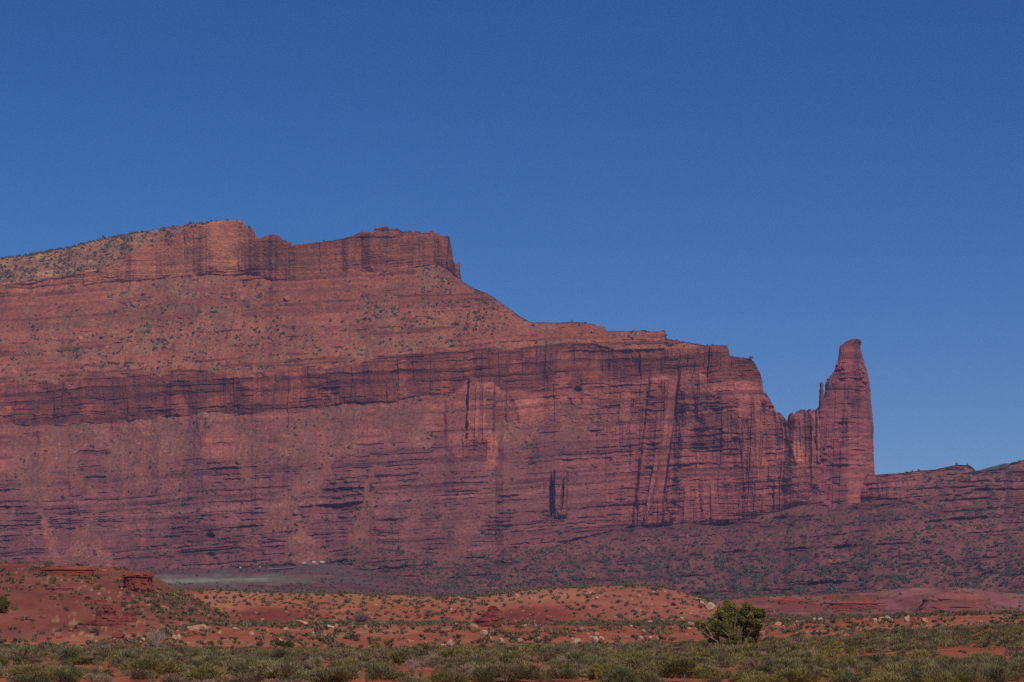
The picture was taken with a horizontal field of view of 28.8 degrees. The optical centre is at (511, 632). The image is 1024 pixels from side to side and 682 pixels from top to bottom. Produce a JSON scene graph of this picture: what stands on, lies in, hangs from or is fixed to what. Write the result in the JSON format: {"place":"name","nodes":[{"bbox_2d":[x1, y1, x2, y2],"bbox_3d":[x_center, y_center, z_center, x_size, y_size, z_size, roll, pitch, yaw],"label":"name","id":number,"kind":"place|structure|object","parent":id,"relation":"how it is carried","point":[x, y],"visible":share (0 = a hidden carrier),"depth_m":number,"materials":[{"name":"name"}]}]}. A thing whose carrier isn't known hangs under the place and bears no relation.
{"place":"outdoors","nodes":[
{"label":"outdoors","id":0,"kind":"place"},
{"bbox_2d":[0,563,1023,681],"bbox_3d":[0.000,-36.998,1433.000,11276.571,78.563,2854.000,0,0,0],"label":"ground","id":1,"kind":"structure","parent":0,"point":[28,603],"depth_m":545.04,"materials":[{"name":"red soil"}]},
{"bbox_2d":[0,596,10,611],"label":"juniper tree","id":2,"kind":"object","parent":1,"relation":"on","point":[3,604],"visible":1,"depth_m":344.93,"materials":[{"name":"green plant"}]},
{"bbox_2d":[9,657,46,664],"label":"sagebrush","id":3,"kind":"object","parent":1,"relation":"on","point":[38,660],"visible":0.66,"depth_m":102.48,"materials":[{"name":"green plant"}]},
{"bbox_2d":[6,673,52,681],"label":"sagebrush","id":4,"kind":"object","parent":1,"relation":"on","point":[26,678],"visible":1,"depth_m":59.34,"materials":[{"name":"green plant"}]},
{"bbox_2d":[6,663,71,681],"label":"sagebrush","id":5,"kind":"object","parent":1,"relation":"on","point":[26,668],"visible":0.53,"depth_m":63.04,"materials":[{"name":"green plant"}]},
{"bbox_2d":[51,586,73,592],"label":"rock outcrop","id":6,"kind":"object","parent":1,"relation":"on","point":[62,589],"visible":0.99,"depth_m":364.28,"materials":[{"name":"stone"}]},
{"bbox_2d":[51,669,80,681],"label":"sagebrush","id":7,"kind":"object","parent":1,"relation":"on","point":[61,675],"visible":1,"depth_m":62.51,"materials":[{"name":"green plant"}]},
{"bbox_2d":[41,567,95,575],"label":"rock outcrop","id":8,"kind":"object","parent":1,"relation":"on","point":[76,571],"visible":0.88,"depth_m":386.15,"materials":[{"name":"stone"}]},
{"bbox_2d":[53,648,86,660],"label":"sagebrush","id":9,"kind":"object","parent":1,"relation":"on","point":[65,653],"visible":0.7,"depth_m":109.28,"materials":[{"name":"green plant"}]},
{"bbox_2d":[45,665,95,675],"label":"sagebrush","id":10,"kind":"object","parent":1,"relation":"on","point":[82,669],"visible":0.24,"depth_m":71.08,"materials":[{"name":"green plant"}]},
{"bbox_2d":[68,656,104,664],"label":"sagebrush","id":11,"kind":"object","parent":1,"relation":"on","point":[84,661],"visible":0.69,"depth_m":105.71,"materials":[{"name":"green plant"}]},
{"bbox_2d":[81,668,114,677],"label":"sagebrush","id":12,"kind":"object","parent":1,"relation":"on","point":[103,672],"visible":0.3,"depth_m":69.03,"materials":[{"name":"green plant"}]},
{"bbox_2d":[82,672,116,681],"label":"sagebrush","id":13,"kind":"object","parent":1,"relation":"on","point":[100,678],"visible":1,"depth_m":61.40,"materials":[{"name":"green plant"}]},
{"bbox_2d":[87,605,121,626],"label":"rock outcrop","id":14,"kind":"object","parent":1,"relation":"on","point":[106,615],"visible":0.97,"depth_m":337.52,"materials":[{"name":"stone"}]},
{"bbox_2d":[120,609,136,622],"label":"rock outcrop","id":15,"kind":"object","parent":1,"relation":"on","point":[129,616],"visible":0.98,"depth_m":339.89,"materials":[{"name":"stone"}]},
{"bbox_2d":[121,571,153,592],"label":"rock outcrop","id":16,"kind":"object","parent":1,"relation":"on","point":[136,581],"visible":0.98,"depth_m":370.10,"materials":[{"name":"stone"}]},
{"bbox_2d":[122,668,157,679],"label":"sagebrush","id":17,"kind":"object","parent":1,"relation":"on","point":[135,674],"visible":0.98,"depth_m":68.33,"materials":[{"name":"green plant"}]},
{"bbox_2d":[118,655,180,674],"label":"sagebrush","id":18,"kind":"object","parent":1,"relation":"on","point":[149,664],"visible":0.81,"depth_m":71.89,"materials":[{"name":"green plant"}]},
{"bbox_2d":[147,627,168,646],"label":"bare shrub","id":19,"kind":"object","parent":1,"relation":"on","point":[154,632],"visible":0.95,"depth_m":232.93,"materials":[{"name":"grey plant"}]},
{"bbox_2d":[159,673,188,681],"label":"sagebrush","id":20,"kind":"object","parent":1,"relation":"on","point":[168,678],"visible":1,"depth_m":59.72,"materials":[{"name":"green plant"}]},
{"bbox_2d":[162,663,196,674],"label":"sagebrush","id":21,"kind":"object","parent":1,"relation":"on","point":[184,667],"visible":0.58,"depth_m":78.81,"materials":[{"name":"green plant"}]},
{"bbox_2d":[187,624,209,633],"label":"boulder","id":22,"kind":"object","parent":1,"relation":"on","point":[194,629],"visible":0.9,"depth_m":286.01,"materials":[{"name":"stone"}]},
{"bbox_2d":[193,655,220,662],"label":"sagebrush","id":23,"kind":"object","parent":1,"relation":"on","point":[210,658],"visible":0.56,"depth_m":96.94,"materials":[{"name":"green plant"}]},
{"bbox_2d":[183,661,232,680],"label":"sagebrush","id":24,"kind":"object","parent":1,"relation":"on","point":[203,670],"visible":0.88,"depth_m":60.35,"materials":[{"name":"green plant"}]},
{"bbox_2d":[204,675,259,681],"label":"sagebrush","id":25,"kind":"object","parent":1,"relation":"on","point":[242,679],"visible":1,"depth_m":58.04,"materials":[{"name":"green plant"}]},
{"bbox_2d":[219,657,246,666],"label":"sagebrush","id":26,"kind":"object","parent":1,"relation":"on","point":[224,662],"visible":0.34,"depth_m":83.56,"materials":[{"name":"green plant"}]},
{"bbox_2d":[233,662,259,677],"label":"sagebrush","id":27,"kind":"object","parent":1,"relation":"on","point":[243,665],"visible":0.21,"depth_m":65.51,"materials":[{"name":"green plant"}]},
{"bbox_2d":[234,670,273,681],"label":"sagebrush","id":28,"kind":"object","parent":1,"relation":"on","point":[259,677],"visible":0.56,"depth_m":60.72,"materials":[{"name":"green plant"}]},
{"bbox_2d":[249,659,312,680],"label":"sagebrush","id":29,"kind":"object","parent":1,"relation":"on","point":[285,668],"visible":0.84,"depth_m":60.21,"materials":[{"name":"green plant"}]},
{"bbox_2d":[269,648,299,659],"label":"sagebrush","id":30,"kind":"object","parent":1,"relation":"on","point":[279,653],"visible":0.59,"depth_m":107.03,"materials":[{"name":"green plant"}]},
{"bbox_2d":[273,640,295,647],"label":"bright green shrub","id":31,"kind":"object","parent":1,"relation":"on","point":[282,643],"visible":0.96,"depth_m":232.35,"materials":[{"name":"green plant"}]},
{"bbox_2d":[263,677,310,681],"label":"sagebrush","id":32,"kind":"object","parent":1,"relation":"on","point":[276,680],"visible":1,"depth_m":58.59,"materials":[{"name":"green plant"}]},
{"bbox_2d":[283,673,308,681],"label":"sagebrush","id":33,"kind":"object","parent":1,"relation":"on","point":[293,677],"visible":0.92,"depth_m":59.02,"materials":[{"name":"green plant"}]},
{"bbox_2d":[308,668,340,681],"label":"sagebrush","id":34,"kind":"object","parent":1,"relation":"on","point":[323,674],"visible":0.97,"depth_m":60.10,"materials":[{"name":"green plant"}]},
{"bbox_2d":[308,664,363,681],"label":"sagebrush","id":35,"kind":"object","parent":1,"relation":"on","point":[340,672],"visible":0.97,"depth_m":60.14,"materials":[{"name":"green plant"}]},
{"bbox_2d":[349,609,373,622],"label":"twiggy shrub","id":36,"kind":"object","parent":1,"relation":"on","point":[359,617],"visible":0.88,"depth_m":372.15,"materials":[{"name":"grey plant"}]},
{"bbox_2d":[351,661,410,681],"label":"sagebrush","id":37,"kind":"object","parent":1,"relation":"on","point":[380,671],"visible":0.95,"depth_m":63.88,"materials":[{"name":"green plant"}]},
{"bbox_2d":[395,676,430,681],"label":"sagebrush","id":38,"kind":"object","parent":1,"relation":"on","point":[408,679],"visible":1,"depth_m":60.12,"materials":[{"name":"green plant"}]},
{"bbox_2d":[417,656,467,667],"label":"sagebrush","id":39,"kind":"object","parent":1,"relation":"on","point":[443,662],"visible":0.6,"depth_m":87.39,"materials":[{"name":"green plant"}]},
{"bbox_2d":[425,671,470,681],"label":"sagebrush","id":40,"kind":"object","parent":1,"relation":"on","point":[446,677],"visible":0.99,"depth_m":63.03,"materials":[{"name":"green plant"}]},
{"bbox_2d":[438,660,464,673],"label":"sagebrush","id":41,"kind":"object","parent":1,"relation":"on","point":[446,666],"visible":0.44,"depth_m":72.73,"materials":[{"name":"green plant"}]},
{"bbox_2d":[465,655,490,662],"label":"sagebrush","id":42,"kind":"object","parent":1,"relation":"on","point":[482,658],"visible":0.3,"depth_m":90.36,"materials":[{"name":"green plant"}]},
{"bbox_2d":[469,665,495,681],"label":"sagebrush","id":43,"kind":"object","parent":1,"relation":"on","point":[481,674],"visible":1,"depth_m":61.95,"materials":[{"name":"green plant"}]},
{"bbox_2d":[474,617,501,627],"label":"rock outcrop","id":44,"kind":"object","parent":1,"relation":"on","point":[483,621],"visible":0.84,"depth_m":323.18,"materials":[{"name":"stone"}]},
{"bbox_2d":[469,663,524,678],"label":"sagebrush","id":45,"kind":"object","parent":1,"relation":"on","point":[499,673],"visible":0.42,"depth_m":69.12,"materials":[{"name":"green plant"}]},
{"bbox_2d":[0,220,1023,594],"bbox_3d":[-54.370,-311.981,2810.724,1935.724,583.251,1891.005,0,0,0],"label":"mesa","id":46,"kind":"structure","parent":1,"relation":"on","point":[686,438],"depth_m":2518.69,"materials":[{"name":"red stone"}]},
{"bbox_2d":[0,219,1023,594],"bbox_3d":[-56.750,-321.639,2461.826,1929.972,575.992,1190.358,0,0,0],"label":"mesa shrubs","id":47,"kind":"object","parent":46,"relation":"on","point":[758,579],"visible":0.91,"depth_m":2316.66,"materials":[{"name":"green plant"}]},
{"bbox_2d":[805,339,874,507],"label":"rock tower","id":48,"kind":"structure","parent":46,"relation":"on","point":[846,428],"depth_m":2501.16,"materials":[{"name":"red stone"}]},
{"bbox_2d":[0,560,1023,649],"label":"hill shrubs","id":49,"kind":"object","parent":1,"relation":"on","point":[330,638],"visible":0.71,"depth_m":344.42,"materials":[{"name":"green plant"}]},
{"bbox_2d":[0,621,1023,668],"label":"sagebrush flat","id":50,"kind":"structure","parent":1,"relation":"on","point":[903,640],"depth_m":135.39,"materials":[{"name":"green plant"}]},
{"bbox_2d":[2,630,1023,681],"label":"dry grass","id":51,"kind":"structure","parent":1,"relation":"on","point":[412,672],"depth_m":79.11,"materials":[{"name":"yellow plant"}]},
{"bbox_2d":[505,665,542,679],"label":"sagebrush","id":52,"kind":"object","parent":1,"relation":"on","point":[523,673],"visible":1,"depth_m":67.79,"materials":[{"name":"green plant"}]},
{"bbox_2d":[522,668,560,680],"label":"sagebrush","id":53,"kind":"object","parent":1,"relation":"on","point":[551,672],"visible":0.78,"depth_m":69.09,"materials":[{"name":"green plant"}]},
{"bbox_2d":[102,569,987,647],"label":"pebbles","id":54,"kind":"object","parent":1,"relation":"on","point":[529,614],"visible":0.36,"depth_m":545.57,"materials":[{"name":"stone"}]},
{"bbox_2d":[540,659,569,667],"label":"sagebrush","id":55,"kind":"object","parent":1,"relation":"on","point":[554,662],"visible":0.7,"depth_m":95.06,"materials":[{"name":"green plant"}]},
{"bbox_2d":[552,666,579,679],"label":"sagebrush","id":56,"kind":"object","parent":1,"relation":"on","point":[570,673],"visible":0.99,"depth_m":68.83,"materials":[{"name":"green plant"}]},
{"bbox_2d":[551,661,581,675],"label":"sagebrush","id":57,"kind":"object","parent":1,"relation":"on","point":[559,667],"visible":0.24,"depth_m":70.62,"materials":[{"name":"green plant"}]},
{"bbox_2d":[129,562,1022,601],"bbox_3d":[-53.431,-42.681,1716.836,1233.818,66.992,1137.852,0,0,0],"label":"valley shrubs","id":58,"kind":"object","parent":1,"relation":"on","point":[486,591],"visible":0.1,"depth_m":1796.68,"materials":[{"name":"green plant"}]},
{"bbox_2d":[588,661,650,678],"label":"sagebrush","id":59,"kind":"object","parent":1,"relation":"on","point":[595,668],"visible":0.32,"depth_m":66.02,"materials":[{"name":"green plant"}]},
{"bbox_2d":[603,665,640,681],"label":"sagebrush","id":60,"kind":"object","parent":1,"relation":"on","point":[615,674],"visible":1,"depth_m":59.69,"materials":[{"name":"green plant"}]},
{"bbox_2d":[606,651,647,664],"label":"sagebrush","id":61,"kind":"object","parent":1,"relation":"on","point":[635,654],"visible":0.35,"depth_m":89.79,"materials":[{"name":"green plant"}]},
{"bbox_2d":[614,655,673,669],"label":"sagebrush","id":62,"kind":"object","parent":1,"relation":"on","point":[634,660],"visible":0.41,"depth_m":84.33,"materials":[{"name":"green plant"}]},
{"bbox_2d":[634,669,665,681],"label":"sagebrush","id":63,"kind":"object","parent":1,"relation":"on","point":[646,676],"visible":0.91,"depth_m":61.84,"materials":[{"name":"green plant"}]},
{"bbox_2d":[640,660,661,674],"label":"sagebrush","id":64,"kind":"object","parent":1,"relation":"on","point":[647,667],"visible":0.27,"depth_m":74.35,"materials":[{"name":"green plant"}]},
{"bbox_2d":[641,655,670,668],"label":"sagebrush","id":65,"kind":"object","parent":1,"relation":"on","point":[661,657],"visible":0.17,"depth_m":81.68,"materials":[{"name":"green plant"}]},
{"bbox_2d":[650,657,697,678],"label":"sagebrush","id":66,"kind":"object","parent":1,"relation":"on","point":[680,666],"visible":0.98,"depth_m":67.50,"materials":[{"name":"green plant"}]},
{"bbox_2d":[685,666,731,679],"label":"sagebrush","id":67,"kind":"object","parent":1,"relation":"on","point":[699,673],"visible":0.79,"depth_m":68.26,"materials":[{"name":"green plant"}]},
{"bbox_2d":[701,658,737,667],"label":"sagebrush","id":68,"kind":"object","parent":1,"relation":"on","point":[727,663],"visible":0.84,"depth_m":89.14,"materials":[{"name":"green plant"}]},
{"bbox_2d":[694,599,770,645],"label":"juniper tree","id":69,"kind":"object","parent":1,"relation":"on","point":[728,629],"visible":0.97,"depth_m":189.84,"materials":[{"name":"green plant"}]},
{"bbox_2d":[718,667,772,681],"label":"sagebrush","id":70,"kind":"object","parent":1,"relation":"on","point":[731,677],"visible":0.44,"depth_m":65.69,"materials":[{"name":"green plant"}]},
{"bbox_2d":[736,670,770,681],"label":"sagebrush","id":71,"kind":"object","parent":1,"relation":"on","point":[744,677],"visible":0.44,"depth_m":63.71,"materials":[{"name":"green plant"}]},
{"bbox_2d":[735,664,775,674],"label":"sagebrush","id":72,"kind":"object","parent":1,"relation":"on","point":[765,669],"visible":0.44,"depth_m":72.41,"materials":[{"name":"green plant"}]},
{"bbox_2d":[742,655,777,666],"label":"sagebrush","id":73,"kind":"object","parent":1,"relation":"on","point":[765,658],"visible":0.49,"depth_m":89.54,"materials":[{"name":"green plant"}]},
{"bbox_2d":[743,674,788,681],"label":"sagebrush","id":74,"kind":"object","parent":1,"relation":"on","point":[761,678],"visible":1,"depth_m":61.07,"materials":[{"name":"green plant"}]},
{"bbox_2d":[760,656,804,667],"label":"sagebrush","id":75,"kind":"object","parent":1,"relation":"on","point":[790,660],"visible":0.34,"depth_m":77.91,"materials":[{"name":"green plant"}]},
{"bbox_2d":[775,670,797,681],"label":"sagebrush","id":76,"kind":"object","parent":1,"relation":"on","point":[790,675],"visible":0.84,"depth_m":62.65,"materials":[{"name":"green plant"}]},
{"bbox_2d":[772,661,800,673],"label":"sagebrush","id":77,"kind":"object","parent":1,"relation":"on","point":[790,666],"visible":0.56,"depth_m":74.03,"materials":[{"name":"green plant"}]},
{"bbox_2d":[778,597,796,603],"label":"rock outcrop","id":78,"kind":"object","parent":1,"relation":"on","point":[789,600],"visible":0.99,"depth_m":926.99,"materials":[{"name":"stone"}]},
{"bbox_2d":[772,666,826,681],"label":"sagebrush","id":79,"kind":"object","parent":1,"relation":"on","point":[804,674],"visible":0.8,"depth_m":62.98,"materials":[{"name":"green plant"}]},
{"bbox_2d":[823,662,854,673],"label":"sagebrush","id":80,"kind":"object","parent":1,"relation":"on","point":[832,667],"visible":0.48,"depth_m":76.33,"materials":[{"name":"green plant"}]},
{"bbox_2d":[825,654,859,668],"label":"sagebrush","id":81,"kind":"object","parent":1,"relation":"on","point":[852,661],"visible":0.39,"depth_m":80.30,"materials":[{"name":"green plant"}]},
{"bbox_2d":[820,667,878,681],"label":"sagebrush","id":82,"kind":"object","parent":1,"relation":"on","point":[830,674],"visible":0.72,"depth_m":61.62,"materials":[{"name":"green plant"}]},
{"bbox_2d":[835,671,868,681],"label":"sagebrush","id":83,"kind":"object","parent":1,"relation":"on","point":[853,678],"visible":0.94,"depth_m":60.96,"materials":[{"name":"green plant"}]},
{"bbox_2d":[826,601,878,609],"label":"rock outcrop","id":84,"kind":"object","parent":1,"relation":"on","point":[861,605],"visible":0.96,"depth_m":900.07,"materials":[{"name":"stone"}]},
{"bbox_2d":[843,597,876,600],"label":"rock outcrop","id":85,"kind":"object","parent":1,"relation":"on","point":[862,599],"visible":0.77,"depth_m":930.92,"materials":[{"name":"stone"}]},
{"bbox_2d":[853,663,875,675],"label":"sagebrush","id":86,"kind":"object","parent":1,"relation":"on","point":[862,668],"visible":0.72,"depth_m":75.93,"materials":[{"name":"green plant"}]},
{"bbox_2d":[722,585,1023,617],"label":"slope shrubs","id":87,"kind":"object","parent":1,"relation":"on","point":[842,614],"visible":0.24,"depth_m":899.88,"materials":[{"name":"green plant"}]},
{"bbox_2d":[859,658,891,670],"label":"sagebrush","id":88,"kind":"object","parent":1,"relation":"on","point":[878,663],"visible":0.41,"depth_m":78.63,"materials":[{"name":"green plant"}]},
{"bbox_2d":[859,672,909,681],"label":"sagebrush","id":89,"kind":"object","parent":1,"relation":"on","point":[887,677],"visible":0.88,"depth_m":59.98,"materials":[{"name":"green plant"}]},
{"bbox_2d":[875,652,901,658],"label":"sagebrush","id":90,"kind":"object","parent":1,"relation":"on","point":[881,655],"visible":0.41,"depth_m":90.94,"materials":[{"name":"green plant"}]},
{"bbox_2d":[871,662,928,675],"bbox_3d":[12.762,1.321,65.167,2.140,0.709,2.040,0,0,23],"label":"sagebrush","id":91,"kind":"object","parent":1,"relation":"on","point":[902,668],"visible":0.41,"depth_m":65.00,"materials":[{"name":"green plant"}]},
{"bbox_2d":[872,669,928,681],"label":"sagebrush","id":92,"kind":"object","parent":1,"relation":"on","point":[899,674],"visible":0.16,"depth_m":63.84,"materials":[{"name":"green plant"}]},
{"bbox_2d":[894,656,935,667],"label":"sagebrush","id":93,"kind":"object","parent":1,"relation":"on","point":[921,661],"visible":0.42,"depth_m":73.03,"materials":[{"name":"green plant"}]},
{"bbox_2d":[899,669,940,681],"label":"sagebrush","id":94,"kind":"object","parent":1,"relation":"on","point":[914,674],"visible":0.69,"depth_m":58.37,"materials":[{"name":"green plant"}]},
{"bbox_2d":[919,670,958,681],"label":"sagebrush","id":95,"kind":"object","parent":1,"relation":"on","point":[943,676],"visible":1,"depth_m":57.95,"materials":[{"name":"green plant"}]},
{"bbox_2d":[921,662,958,671],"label":"sagebrush","id":96,"kind":"object","parent":1,"relation":"on","point":[929,667],"visible":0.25,"depth_m":71.31,"materials":[{"name":"green plant"}]},
{"bbox_2d":[913,591,994,612],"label":"rock outcrop","id":97,"kind":"object","parent":1,"relation":"on","point":[956,601],"visible":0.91,"depth_m":865.08,"materials":[{"name":"stone"}]},
{"bbox_2d":[940,667,992,681],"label":"sagebrush","id":98,"kind":"object","parent":1,"relation":"on","point":[962,677],"visible":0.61,"depth_m":58.19,"materials":[{"name":"green plant"}]},
{"bbox_2d":[965,651,992,661],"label":"sagebrush","id":99,"kind":"object","parent":1,"relation":"on","point":[974,656],"visible":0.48,"depth_m":87.87,"materials":[{"name":"green plant"}]},
{"bbox_2d":[961,662,1009,673],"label":"sagebrush","id":100,"kind":"object","parent":1,"relation":"on","point":[977,667],"visible":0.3,"depth_m":66.34,"materials":[{"name":"green plant"}]},
{"bbox_2d":[972,654,1004,663],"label":"sagebrush","id":101,"kind":"object","parent":1,"relation":"on","point":[994,658],"visible":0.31,"depth_m":82.91,"materials":[{"name":"green plant"}]},
{"bbox_2d":[976,666,1011,681],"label":"sagebrush","id":102,"kind":"object","parent":1,"relation":"on","point":[996,676],"visible":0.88,"depth_m":62.48,"materials":[{"name":"green plant"}]},
{"bbox_2d":[1007,661,1023,672],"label":"sagebrush","id":103,"kind":"object","parent":1,"relation":"on","point":[1018,667],"visible":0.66,"depth_m":68.98,"materials":[{"name":"green plant"}]},
{"bbox_2d":[0,0,1023,474],"label":"sky","id":104,"kind":"structure","parent":0,"point":[781,184],"materials":[{"name":"blue"}]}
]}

